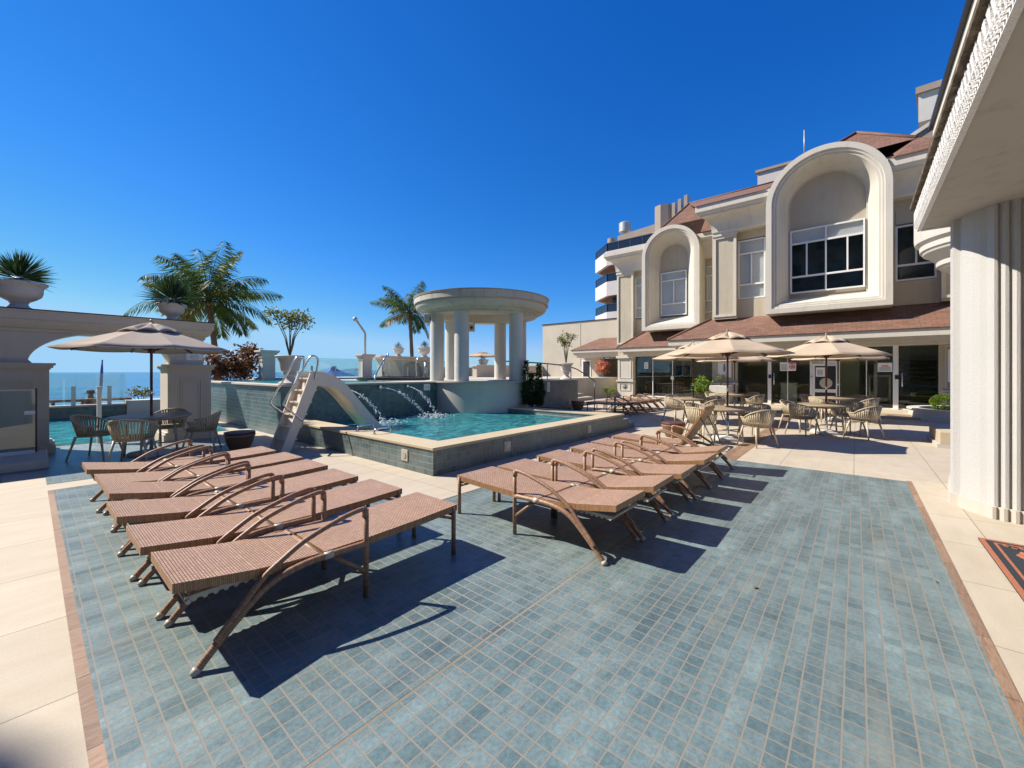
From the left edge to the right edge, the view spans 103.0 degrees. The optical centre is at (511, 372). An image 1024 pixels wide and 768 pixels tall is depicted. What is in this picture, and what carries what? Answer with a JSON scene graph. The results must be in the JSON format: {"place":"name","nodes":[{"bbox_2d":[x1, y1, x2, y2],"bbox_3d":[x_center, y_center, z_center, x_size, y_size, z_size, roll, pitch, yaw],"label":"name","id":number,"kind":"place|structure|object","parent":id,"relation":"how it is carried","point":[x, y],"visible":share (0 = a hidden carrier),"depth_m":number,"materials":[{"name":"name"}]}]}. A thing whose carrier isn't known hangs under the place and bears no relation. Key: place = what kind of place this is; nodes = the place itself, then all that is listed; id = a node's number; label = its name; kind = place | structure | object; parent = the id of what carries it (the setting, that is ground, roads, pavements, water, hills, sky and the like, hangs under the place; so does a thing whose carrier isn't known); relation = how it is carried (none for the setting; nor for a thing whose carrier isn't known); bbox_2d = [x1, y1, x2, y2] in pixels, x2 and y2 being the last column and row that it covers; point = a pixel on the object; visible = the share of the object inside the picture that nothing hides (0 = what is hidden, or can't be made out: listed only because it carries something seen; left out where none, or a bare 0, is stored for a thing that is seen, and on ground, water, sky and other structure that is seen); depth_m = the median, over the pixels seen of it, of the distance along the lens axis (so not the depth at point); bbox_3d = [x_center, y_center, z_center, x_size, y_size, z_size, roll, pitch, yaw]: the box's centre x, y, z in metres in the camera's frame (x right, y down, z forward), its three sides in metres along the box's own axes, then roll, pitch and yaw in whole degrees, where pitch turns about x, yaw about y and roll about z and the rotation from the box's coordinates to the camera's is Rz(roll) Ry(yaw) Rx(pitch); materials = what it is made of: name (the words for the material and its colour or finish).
{"place":"outdoors","nodes":[
{"label":"outdoors","id":0,"kind":"place"},
{"bbox_2d":[0,469,43,475],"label":"tiled path","id":1,"kind":"structure","parent":0,"point":[10,473],"depth_m":6.27,"materials":[{"name":"blue tile"}]},
{"bbox_2d":[0,388,48,473],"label":"glass screen","id":2,"kind":"object","parent":1,"relation":"on","point":[17,461],"visible":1,"depth_m":6.57,"materials":[{"name":"clear glass"}]},
{"bbox_2d":[44,436,229,483],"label":"tiled path","id":3,"kind":"structure","parent":0,"point":[59,470],"depth_m":7.46,"materials":[{"name":"beige tile"}]},
{"bbox_2d":[65,414,121,461],"bbox_3d":[-7.517,1.154,7.346,0.606,0.791,0.676,0,0,-14],"label":"rope chair","id":4,"kind":"object","parent":3,"relation":"on","point":[82,430],"visible":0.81,"depth_m":7.22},
{"bbox_2d":[96,386,102,442],"bbox_3d":[-9.030,0.932,8.914,0.100,1.235,0.098,0,0,40],"label":"glass post","id":5,"kind":"object","parent":3,"relation":"on","point":[99,401],"visible":0.82,"depth_m":8.89,"materials":[{"name":"white metal"}]},
{"bbox_2d":[106,418,159,461],"bbox_3d":[-6.427,1.154,6.918,0.676,0.791,0.606,0,0,-25],"label":"rope chair","id":6,"kind":"object","parent":3,"relation":"on","point":[114,429],"visible":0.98,"depth_m":6.74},
{"bbox_2d":[46,319,230,457],"bbox_3d":[-6.750,0.274,7.629,2.413,2.545,2.413,0,0,12],"label":"parasol","id":7,"kind":"object","parent":3,"relation":"on","point":[151,337],"visible":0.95,"depth_m":7.34,"materials":[{"name":"beige fabric"}]},
{"bbox_2d":[106,412,191,455],"bbox_3d":[-6.750,1.179,7.629,1.200,0.744,1.200,0,0,24],"label":"round table","id":8,"kind":"object","parent":3,"relation":"on","point":[160,417],"visible":0.81,"depth_m":7.58,"materials":[{"name":"brown wood"}]},
{"bbox_2d":[146,408,188,448],"bbox_3d":[-7.043,1.154,8.357,0.676,0.791,0.606,0,0,-20],"label":"rope chair","id":9,"kind":"object","parent":3,"relation":"on","point":[181,422],"visible":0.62,"depth_m":8.46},
{"bbox_2d":[180,410,221,453],"bbox_3d":[-6.035,1.154,7.960,0.606,0.791,0.676,0,0,-26],"label":"rope chair","id":10,"kind":"object","parent":3,"relation":"on","point":[203,425],"visible":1,"depth_m":7.83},
{"bbox_2d":[223,430,255,450],"bbox_3d":[-5.462,1.369,8.177,0.549,0.353,0.549,0,0,40],"label":"plant pot","id":11,"kind":"object","parent":3,"relation":"on","point":[238,439],"visible":0.92,"depth_m":8.00,"materials":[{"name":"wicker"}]},
{"bbox_2d":[49,415,227,443],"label":"lagoon water","id":12,"kind":"structure","parent":0,"point":[61,431],"depth_m":10.46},
{"bbox_2d":[49,372,376,405],"bbox_3d":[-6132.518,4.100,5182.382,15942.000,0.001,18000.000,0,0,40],"label":"sea","id":13,"kind":"structure","parent":0,"point":[60,383],"depth_m":145.99,"materials":[{"name":"liquid"}]},
{"bbox_2d":[232,380,391,383],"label":"pool water","id":14,"kind":"structure","parent":0,"point":[277,381],"depth_m":15.53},
{"bbox_2d":[53,458,732,767],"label":"tiled terrace","id":15,"kind":"structure","parent":0,"point":[305,666],"depth_m":2.48,"materials":[{"name":"blue tile"}]},
{"bbox_2d":[82,439,275,512],"bbox_3d":[-4.229,1.240,5.339,0.679,0.637,1.900,0,0,40],"label":"sun lounger","id":16,"kind":"object","parent":15,"relation":"on","point":[93,468],"visible":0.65,"depth_m":5.06,"materials":[{"name":"wicker"}]},
{"bbox_2d":[94,445,302,528],"bbox_3d":[-3.607,1.240,4.876,0.679,0.637,1.900,0,0,39],"label":"sun lounger","id":17,"kind":"object","parent":15,"relation":"on","point":[150,475],"visible":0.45,"depth_m":4.72,"materials":[{"name":"wicker"}]},
{"bbox_2d":[101,453,327,549],"bbox_3d":[-3.059,1.240,4.402,0.679,0.637,1.900,0,0,40],"label":"sun lounger","id":18,"kind":"object","parent":15,"relation":"on","point":[161,489],"visible":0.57,"depth_m":4.14,"materials":[{"name":"wicker"}]},
{"bbox_2d":[107,463,357,581],"bbox_3d":[-2.497,1.240,3.888,0.679,0.637,1.900,0,0,40],"label":"sun lounger","id":19,"kind":"object","parent":15,"relation":"on","point":[175,507],"visible":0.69,"depth_m":3.59,"materials":[{"name":"wicker"}]},
{"bbox_2d":[126,475,401,619],"bbox_3d":[-1.894,1.240,3.419,0.679,0.637,1.900,0,0,40],"label":"sun lounger","id":20,"kind":"object","parent":15,"relation":"on","point":[202,529],"visible":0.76,"depth_m":3.12,"materials":[{"name":"wicker"}]},
{"bbox_2d":[151,490,456,676],"bbox_3d":[-1.297,1.240,2.942,0.679,0.637,1.900,0,0,40],"label":"sun lounger","id":21,"kind":"object","parent":15,"relation":"on","point":[192,572],"visible":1,"depth_m":2.60,"materials":[{"name":"brown wicker"}]},
{"bbox_2d":[218,429,589,499],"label":"pool paving","id":22,"kind":"structure","parent":0,"point":[441,486],"depth_m":6.52,"materials":[{"name":"beige stone"}]},
{"bbox_2d":[269,355,382,452],"bbox_3d":[-3.859,0.605,8.680,0.678,1.889,2.213,0,0,40],"label":"pool slide","id":23,"kind":"object","parent":22,"relation":"on","point":[301,392],"visible":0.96,"depth_m":8.21,"materials":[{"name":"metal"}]},
{"bbox_2d":[212,375,617,396],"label":"deck","id":24,"kind":"structure","parent":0,"point":[585,386],"depth_m":25.46,"materials":[{"name":"stone"}]},
{"bbox_2d":[204,353,241,380],"bbox_3d":[-12.774,0.385,17.288,1.821,2.937,2.121,0,0,23],"label":"seagrape bush","id":25,"kind":"object","parent":24,"relation":"on","point":[218,368],"visible":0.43,"depth_m":17.11,"materials":[{"name":"brown plant"}]},
{"bbox_2d":[214,341,262,379],"bbox_3d":[-12.077,0.278,18.130,2.112,3.351,2.536,0,0,-30],"label":"seagrape bush","id":26,"kind":"object","parent":24,"relation":"on","point":[246,367],"visible":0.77,"depth_m":17.79,"materials":[{"name":"brown plant"}]},
{"bbox_2d":[356,376,429,380],"bbox_3d":[-5.073,0.280,18.165,3.500,0.140,3.500,0,0,40],"label":"whirlpool rim","id":27,"kind":"object","parent":24,"relation":"on","point":[401,378],"visible":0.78,"depth_m":16.67,"materials":[{"name":"beige stone"}]},
{"bbox_2d":[373,356,429,376],"bbox_3d":[-7.889,-0.410,31.411,1.160,1.520,5.760,0,0,40],"label":"balustrade","id":28,"kind":"object","parent":24,"relation":"on","point":[399,365],"visible":0.66,"depth_m":30.50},
{"bbox_2d":[470,365,542,376],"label":"side wall","id":29,"kind":"structure","parent":24,"relation":"on","point":[483,370],"depth_m":28.35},
{"bbox_2d":[593,358,610,376],"bbox_3d":[6.305,-0.047,28.701,1.174,1.902,1.393,0,0,40],"label":"cordyline","id":30,"kind":"object","parent":24,"relation":"on","point":[602,366],"visible":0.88,"depth_m":28.60,"materials":[{"name":"red plant"}]},
{"bbox_2d":[0,0,965,371],"label":"sky","id":31,"kind":"structure","parent":0,"point":[348,149],"materials":[{"name":"blue"}]},
{"bbox_2d":[0,395,1023,767],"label":"terrace pavement","id":32,"kind":"structure","parent":0,"point":[40,721],"depth_m":3.41,"materials":[{"name":"beige stone"}]},
{"bbox_2d":[48,490,108,767],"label":"border strip","id":33,"kind":"object","parent":32,"relation":"on","point":[95,749],"visible":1,"depth_m":2.15,"materials":[{"name":"brown tile"}]},
{"bbox_2d":[49,397,131,405],"bbox_3d":[-14.754,1.540,14.301,0.700,1.220,2.000,0,0,40],"label":"beach bench","id":34,"kind":"object","parent":32,"relation":"on","point":[52,401],"visible":0.45,"depth_m":13.96,"materials":[{"name":"wood"}]},
{"bbox_2d":[49,399,159,418],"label":"pool rim wall","id":35,"kind":"structure","parent":32,"relation":"on","point":[136,406],"depth_m":13.98,"materials":[{"name":"tile"}]},
{"bbox_2d":[0,306,215,453],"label":"arched portal","id":36,"kind":"object","parent":32,"relation":"on","point":[25,333],"visible":0.8,"depth_m":7.72,"materials":[{"name":"paint"}]},
{"bbox_2d":[0,278,48,308],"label":"urn","id":37,"kind":"object","parent":36,"relation":"on","point":[17,293],"visible":0.88,"depth_m":7.58,"materials":[{"name":"white stone"}]},
{"bbox_2d":[0,248,55,291],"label":"yucca","id":38,"kind":"object","parent":37,"relation":"in","point":[17,267],"visible":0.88,"depth_m":7.69,"materials":[{"name":"green plant"}]},
{"bbox_2d":[155,302,186,319],"bbox_3d":[-7.874,-1.372,9.429,0.576,0.404,0.576,0,0,40],"label":"urn","id":39,"kind":"object","parent":36,"relation":"on","point":[173,311],"visible":0.84,"depth_m":9.28,"materials":[{"name":"white stone"}]},
{"bbox_2d":[135,271,200,311],"bbox_3d":[-7.920,-1.892,9.425,1.296,0.898,1.309,0,0,40],"label":"yucca","id":40,"kind":"object","parent":39,"relation":"in","point":[174,289],"visible":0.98,"depth_m":9.33,"materials":[{"name":"green plant"}]},
{"bbox_2d":[254,350,279,379],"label":"deck pillar","id":41,"kind":"structure","parent":32,"relation":"on","point":[266,364],"depth_m":17.79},
{"bbox_2d":[211,381,436,434],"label":"pool wall","id":42,"kind":"structure","parent":32,"relation":"on","point":[247,405],"depth_m":11.47,"materials":[{"name":"tile"}]},
{"bbox_2d":[274,355,304,384],"bbox_3d":[-5.452,-0.050,10.002,0.662,0.701,0.668,0,0,40],"label":"urn","id":43,"kind":"object","parent":42,"relation":"on","point":[285,362],"visible":0.75,"depth_m":9.82,"materials":[{"name":"white stone"}]},
{"bbox_2d":[262,306,314,354],"bbox_3d":[-5.410,-1.004,9.978,1.257,1.259,1.269,0,0,40],"label":"tree","id":44,"kind":"object","parent":43,"relation":"in","point":[290,319],"visible":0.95,"depth_m":9.90,"materials":[{"name":"green plant"}]},
{"bbox_2d":[355,354,375,376],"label":"deck pillar","id":45,"kind":"structure","parent":32,"relation":"on","point":[364,365],"depth_m":21.66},
{"bbox_2d":[295,406,633,475],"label":"wall","id":46,"kind":"structure","parent":32,"relation":"on","point":[426,456],"depth_m":7.46,"materials":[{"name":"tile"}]},
{"bbox_2d":[329,411,574,440],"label":"pool water","id":47,"kind":"structure","parent":46,"relation":"in","point":[452,426],"depth_m":10.18,"materials":[{"name":"liquid"}]},
{"bbox_2d":[520,360,545,406],"bbox_3d":[0.704,0.377,13.204,0.890,1.588,0.604,0,0,2],"label":"conifer","id":48,"kind":"object","parent":46,"relation":"on","point":[531,397],"visible":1,"depth_m":13.11,"materials":[{"name":"green plant"}]},
{"bbox_2d":[413,287,548,412],"bbox_3d":[-1.077,-0.500,14.605,4.800,4.100,4.800,0,0,40],"label":"round gazebo","id":49,"kind":"object","parent":32,"relation":"on","point":[457,311],"visible":0.95,"depth_m":12.99,"materials":[{"name":"paint"}]},
{"bbox_2d":[304,460,733,767],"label":"terrace joint","id":50,"kind":"object","parent":32,"relation":"on","point":[332,749],"visible":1,"depth_m":2.16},
{"bbox_2d":[535,379,578,408],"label":"tiled deck wall","id":51,"kind":"structure","parent":32,"relation":"on","point":[561,393],"depth_m":16.65,"materials":[{"name":"tile"}]},
{"bbox_2d":[559,363,573,378],"bbox_3d":[2.303,-0.035,17.366,0.642,0.679,0.648,0,0,40],"label":"urn","id":52,"kind":"object","parent":51,"relation":"on","point":[565,368],"visible":0.95,"depth_m":17.19,"materials":[{"name":"white stone"}]},
{"bbox_2d":[557,330,578,362],"bbox_3d":[2.330,-1.058,17.337,0.954,1.423,1.000,0,0,-4],"label":"tree","id":53,"kind":"object","parent":52,"relation":"in","point":[562,341],"visible":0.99,"depth_m":17.26,"materials":[{"name":"green plant"}]},
{"bbox_2d":[543,318,617,376],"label":"side building","id":54,"kind":"structure","parent":32,"relation":"on","point":[593,342],"depth_m":30.90,"materials":[{"name":"paint"}]},
{"bbox_2d":[587,396,639,415],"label":"sun lounger","id":55,"kind":"object","parent":32,"relation":"on","point":[631,404],"visible":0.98,"depth_m":15.02,"materials":[{"name":"wicker"}]},
{"bbox_2d":[661,421,685,437],"bbox_3d":[3.864,1.373,9.762,0.549,0.353,0.549,0,0,0],"label":"drum table","id":56,"kind":"object","parent":32,"relation":"on","point":[666,425],"visible":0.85,"depth_m":9.59,"materials":[{"name":"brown wood"}]},
{"bbox_2d":[662,397,688,422],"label":"rope chair","id":57,"kind":"object","parent":32,"relation":"on","point":[670,404],"visible":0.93,"depth_m":12.22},
{"bbox_2d":[673,397,713,421],"bbox_3d":[5.670,1.179,12.752,1.200,0.744,1.200,0,0,24],"label":"round table","id":58,"kind":"object","parent":32,"relation":"on","point":[685,399],"visible":0.83,"depth_m":12.45,"materials":[{"name":"brown wood"}]},
{"bbox_2d":[652,340,738,421],"bbox_3d":[5.670,0.278,12.752,2.413,2.545,2.413,0,0,20],"label":"parasol","id":59,"kind":"object","parent":32,"relation":"on","point":[664,357],"visible":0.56,"depth_m":12.73,"materials":[{"name":"beige fabric"}]},
{"bbox_2d":[684,407,719,442],"bbox_3d":[4.170,1.154,8.998,0.606,0.791,0.676,0,0,-27],"label":"rope chair","id":60,"kind":"object","parent":32,"relation":"on","point":[693,416],"visible":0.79,"depth_m":8.86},
{"bbox_2d":[690,374,715,402],"bbox_3d":[8.884,0.823,19.097,1.092,1.473,1.179,0,0,40],"label":"flowering shrub","id":61,"kind":"object","parent":32,"relation":"on","point":[701,382],"visible":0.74,"depth_m":19.01,"materials":[{"name":"green plant"}]},
{"bbox_2d":[709,385,732,404],"bbox_3d":[9.513,1.080,18.539,0.800,0.940,0.800,0,0,40],"label":"plant pedestal","id":62,"kind":"object","parent":32,"relation":"on","point":[718,388],"visible":0.37,"depth_m":18.28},
{"bbox_2d":[699,405,757,442],"bbox_3d":[4.930,1.179,9.319,1.200,0.744,1.200,0,0,24],"label":"round table","id":63,"kind":"object","parent":32,"relation":"on","point":[739,410],"visible":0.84,"depth_m":9.16,"materials":[{"name":"brown wood"}]},
{"bbox_2d":[667,329,794,441],"bbox_3d":[4.930,0.278,9.319,2.413,2.545,2.413,0,0,0],"label":"parasol","id":64,"kind":"object","parent":32,"relation":"on","point":[727,344],"visible":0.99,"depth_m":9.00,"materials":[{"name":"beige fabric"}]},
{"bbox_2d":[696,356,776,414],"bbox_3d":[8.254,0.278,15.112,2.413,2.545,2.413,0,0,9],"label":"parasol","id":65,"kind":"object","parent":32,"relation":"on","point":[753,359],"visible":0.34,"depth_m":14.54,"materials":[{"name":"beige fabric"}]},
{"bbox_2d":[736,404,772,439],"bbox_3d":[5.745,1.154,9.630,0.606,0.791,0.676,0,0,-22],"label":"rope chair","id":66,"kind":"object","parent":32,"relation":"on","point":[766,406],"visible":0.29,"depth_m":9.75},
{"bbox_2d":[745,394,764,411],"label":"rope chair","id":67,"kind":"object","parent":32,"relation":"on","point":[759,399],"visible":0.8,"depth_m":14.19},
{"bbox_2d":[720,415,790,459],"bbox_3d":[7.144,1.546,11.180,0.280,0.001,10.300,0,0,40],"label":"border strip","id":68,"kind":"object","parent":32,"relation":"on","point":[738,451],"visible":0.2,"depth_m":8.82,"materials":[{"name":"brown tile"}]},
{"bbox_2d":[737,409,778,447],"bbox_3d":[5.167,1.154,8.552,0.676,0.791,0.606,0,0,-10],"label":"rope chair","id":69,"kind":"object","parent":32,"relation":"on","point":[765,421],"visible":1,"depth_m":8.35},
{"bbox_2d":[603,122,949,409],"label":"resort building","id":70,"kind":"structure","parent":32,"relation":"on","point":[809,245],"depth_m":17.30,"materials":[{"name":"paint"}]},
{"bbox_2d":[635,277,641,318],"bbox_3d":[8.213,-4.650,25.784,1.060,3.160,0.950,0,0,40],"label":"window","id":71,"kind":"structure","parent":70,"relation":"in","point":[638,280],"depth_m":25.54,"materials":[{"name":"glass"}]},
{"bbox_2d":[661,269,687,316],"bbox_3d":[9.720,-4.590,24.144,2.080,3.160,0.950,0,0,40],"label":"window","id":72,"kind":"structure","parent":70,"relation":"in","point":[674,285],"depth_m":23.83,"materials":[{"name":"glass"}]},
{"bbox_2d":[705,266,711,312],"bbox_3d":[11.245,-4.630,23.222,1.280,3.200,0.950,0,0,40],"label":"window","id":73,"kind":"structure","parent":70,"relation":"in","point":[708,269],"depth_m":22.87,"materials":[{"name":"glass"}]},
{"bbox_2d":[738,237,764,299],"bbox_3d":[11.109,-4.665,18.754,1.680,3.270,0.950,0,0,40],"label":"window","id":74,"kind":"structure","parent":70,"relation":"in","point":[751,252],"depth_m":18.45,"materials":[{"name":"glass"}]},
{"bbox_2d":[810,361,839,402],"bbox_3d":[12.783,0.150,16.668,0.970,2.520,0.137,0,0,40],"label":"service door","id":75,"kind":"structure","parent":70,"relation":"in","point":[817,384],"depth_m":16.59,"materials":[{"name":"white metal"}]},
{"bbox_2d":[790,218,865,293],"bbox_3d":[13.036,-4.640,16.890,3.010,3.260,0.950,0,0,40],"label":"window","id":76,"kind":"structure","parent":70,"relation":"in","point":[830,256],"depth_m":16.95,"materials":[{"name":"glass"}]},
{"bbox_2d":[868,375,890,405],"bbox_3d":[14.993,0.730,16.657,0.660,1.200,1.600,0,0,40],"label":"door frame","id":77,"kind":"object","parent":70,"relation":"in","point":[884,403],"visible":0.71,"depth_m":16.05,"materials":[{"name":"black paint"}]},
{"bbox_2d":[895,224,936,281],"bbox_3d":[15.146,-4.435,15.343,1.690,2.670,0.950,0,0,40],"label":"window","id":78,"kind":"structure","parent":70,"relation":"in","point":[909,265],"depth_m":15.66,"materials":[{"name":"glass"}]},
{"bbox_2d":[914,217,949,274],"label":"round balcony","id":79,"kind":"structure","parent":70,"relation":"attached to","point":[933,246],"depth_m":12.25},
{"bbox_2d":[778,400,808,428],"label":"rope chair","id":80,"kind":"object","parent":32,"relation":"on","point":[784,408],"visible":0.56,"depth_m":11.02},
{"bbox_2d":[784,403,821,436],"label":"rope chair","id":81,"kind":"object","parent":32,"relation":"on","point":[800,409],"visible":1,"depth_m":9.86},
{"bbox_2d":[724,403,920,419],"bbox_3d":[13.331,1.480,14.690,10.600,0.140,2.750,0,0,40],"label":"entrance step","id":82,"kind":"object","parent":32,"relation":"on","point":[894,414],"visible":0.15,"depth_m":14.55,"materials":[{"name":"beige stone"}]},
{"bbox_2d":[797,402,856,434],"bbox_3d":[7.916,1.179,10.265,1.200,0.744,1.200,0,0,24],"label":"round table","id":83,"kind":"object","parent":32,"relation":"on","point":[834,406],"visible":0.91,"depth_m":10.12,"materials":[{"name":"brown wood"}]},
{"bbox_2d":[766,333,893,434],"bbox_3d":[7.916,0.278,10.265,2.413,2.545,2.413,0,0,4],"label":"parasol","id":84,"kind":"object","parent":32,"relation":"on","point":[826,346],"visible":0.95,"depth_m":9.92,"materials":[{"name":"beige fabric"}]},
{"bbox_2d":[815,396,862,421],"bbox_3d":[10.468,1.179,13.084,1.200,0.744,1.200,0,0,24],"label":"round table","id":85,"kind":"object","parent":32,"relation":"on","point":[831,398],"visible":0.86,"depth_m":12.93,"materials":[{"name":"brown wood"}]},
{"bbox_2d":[791,356,889,420],"bbox_3d":[10.468,0.278,13.084,2.413,2.545,2.413,0,0,-4],"label":"parasol","id":86,"kind":"object","parent":32,"relation":"on","point":[843,359],"visible":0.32,"depth_m":13.06,"materials":[{"name":"beige fabric"}]},
{"bbox_2d":[830,401,866,433],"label":"rope chair","id":87,"kind":"object","parent":32,"relation":"on","point":[860,405],"visible":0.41,"depth_m":10.56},
{"bbox_2d":[843,406,885,440],"bbox_3d":[8.235,1.154,9.508,0.676,0.791,0.606,0,0,-16],"label":"rope chair","id":88,"kind":"object","parent":32,"relation":"on","point":[873,415],"visible":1,"depth_m":9.31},
{"bbox_2d":[906,405,949,423],"bbox_3d":[14.825,1.365,12.740,3.600,0.370,3.600,0,0,40],"label":"planter","id":89,"kind":"object","parent":32,"relation":"on","point":[929,413],"visible":0.41,"depth_m":12.83,"materials":[{"name":"concrete"}]},
{"bbox_2d":[928,394,949,410],"bbox_3d":[13.913,0.992,13.123,0.711,0.606,0.719,0,0,40],"label":"clipped bush","id":90,"kind":"object","parent":89,"relation":"in","point":[944,397],"visible":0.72,"depth_m":13.07,"materials":[{"name":"green plant"}]},
{"bbox_2d":[926,424,949,448],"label":"stone block","id":91,"kind":"structure","parent":32,"relation":"on","point":[938,436],"depth_m":8.55,"materials":[{"name":"beige stone"}]},
{"bbox_2d":[906,481,1023,736],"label":"border strip","id":92,"kind":"object","parent":32,"relation":"on","point":[1011,695],"visible":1,"depth_m":2.44,"materials":[{"name":"brown tile"}]},
{"bbox_2d":[910,0,1023,524],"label":"portico","id":93,"kind":"structure","parent":32,"relation":"on","point":[969,191],"depth_m":4.23,"materials":[{"name":"paint"}]},
{"bbox_2d":[978,537,1023,600],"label":"doormat","id":94,"kind":"object","parent":32,"relation":"on","point":[1008,558],"visible":1,"depth_m":3.34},
{"bbox_2d":[595,195,688,319],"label":"balcony tower","id":95,"kind":"structure","parent":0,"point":[606,289],"depth_m":47.07,"materials":[{"name":"paint"}]},
{"bbox_2d":[311,460,1023,767],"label":"tiled terrace","id":96,"kind":"structure","parent":0,"point":[678,640],"depth_m":2.18,"materials":[{"name":"blue tile"}]},
{"bbox_2d":[457,459,644,565],"bbox_3d":[0.294,1.240,4.066,1.900,0.637,0.679,0,0,41],"label":"sun lounger","id":97,"kind":"object","parent":96,"relation":"on","point":[515,484],"visible":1,"depth_m":3.82,"materials":[{"name":"wicker"}]},
{"bbox_2d":[497,450,673,541],"bbox_3d":[0.729,1.240,4.523,1.900,0.637,0.679,0,0,39],"label":"sun lounger","id":98,"kind":"object","parent":96,"relation":"on","point":[604,480],"visible":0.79,"depth_m":4.32,"materials":[{"name":"wicker"}]},
{"bbox_2d":[536,441,695,516],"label":"sun lounger","id":99,"kind":"object","parent":96,"relation":"on","point":[637,468],"visible":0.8,"depth_m":4.92,"materials":[{"name":"wicker"}]},
{"bbox_2d":[569,435,715,499],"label":"sun lounger","id":100,"kind":"object","parent":96,"relation":"on","point":[680,458],"visible":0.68,"depth_m":5.47,"materials":[{"name":"wicker"}]},
{"bbox_2d":[590,430,727,486],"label":"sun lounger","id":101,"kind":"object","parent":96,"relation":"on","point":[693,449],"visible":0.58,"depth_m":6.02,"materials":[{"name":"wicker"}]},
{"bbox_2d":[611,405,733,476],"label":"sun lounger","id":102,"kind":"object","parent":96,"relation":"on","point":[699,422],"visible":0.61,"depth_m":6.60,"materials":[{"name":"brown wicker"}]},
{"bbox_2d":[781,382,798,402],"bbox_3d":[12.508,0.945,18.364,0.660,0.930,0.660,0,0,40],"label":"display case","id":103,"kind":"object","parent":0,"point":[792,392],"visible":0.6,"depth_m":18.12,"materials":[{"name":"glass"}]},
{"bbox_2d":[916,79,941,127],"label":"hotel block","id":104,"kind":"structure","parent":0,"point":[926,96],"depth_m":28.13,"materials":[{"name":"paint"}]},
{"label":"ground","id":105,"kind":"structure","parent":0,"visible":0},
{"bbox_2d":[123,386,154,398],"bbox_3d":[-14.223,0.888,15.529,0.970,0.745,0.900,0,0,40],"label":"shrub","id":106,"kind":"object","parent":105,"relation":"on","point":[142,393],"visible":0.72,"depth_m":15.52,"materials":[{"name":"green plant"}]},
{"bbox_2d":[123,240,282,379],"bbox_3d":[-17.861,-1.660,23.424,7.122,11.621,6.953,0,0,10],"label":"palm tree","id":107,"kind":"object","parent":105,"relation":"on","point":[217,291],"visible":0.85,"depth_m":23.20,"materials":[{"name":"green plant"}]},
{"bbox_2d":[369,281,428,356],"bbox_3d":[-9.362,-2.110,36.388,5.794,12.521,5.799,0,0,40],"label":"palm tree","id":108,"kind":"object","parent":105,"relation":"on","point":[396,302],"visible":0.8,"depth_m":35.92,"materials":[{"name":"green plant"}]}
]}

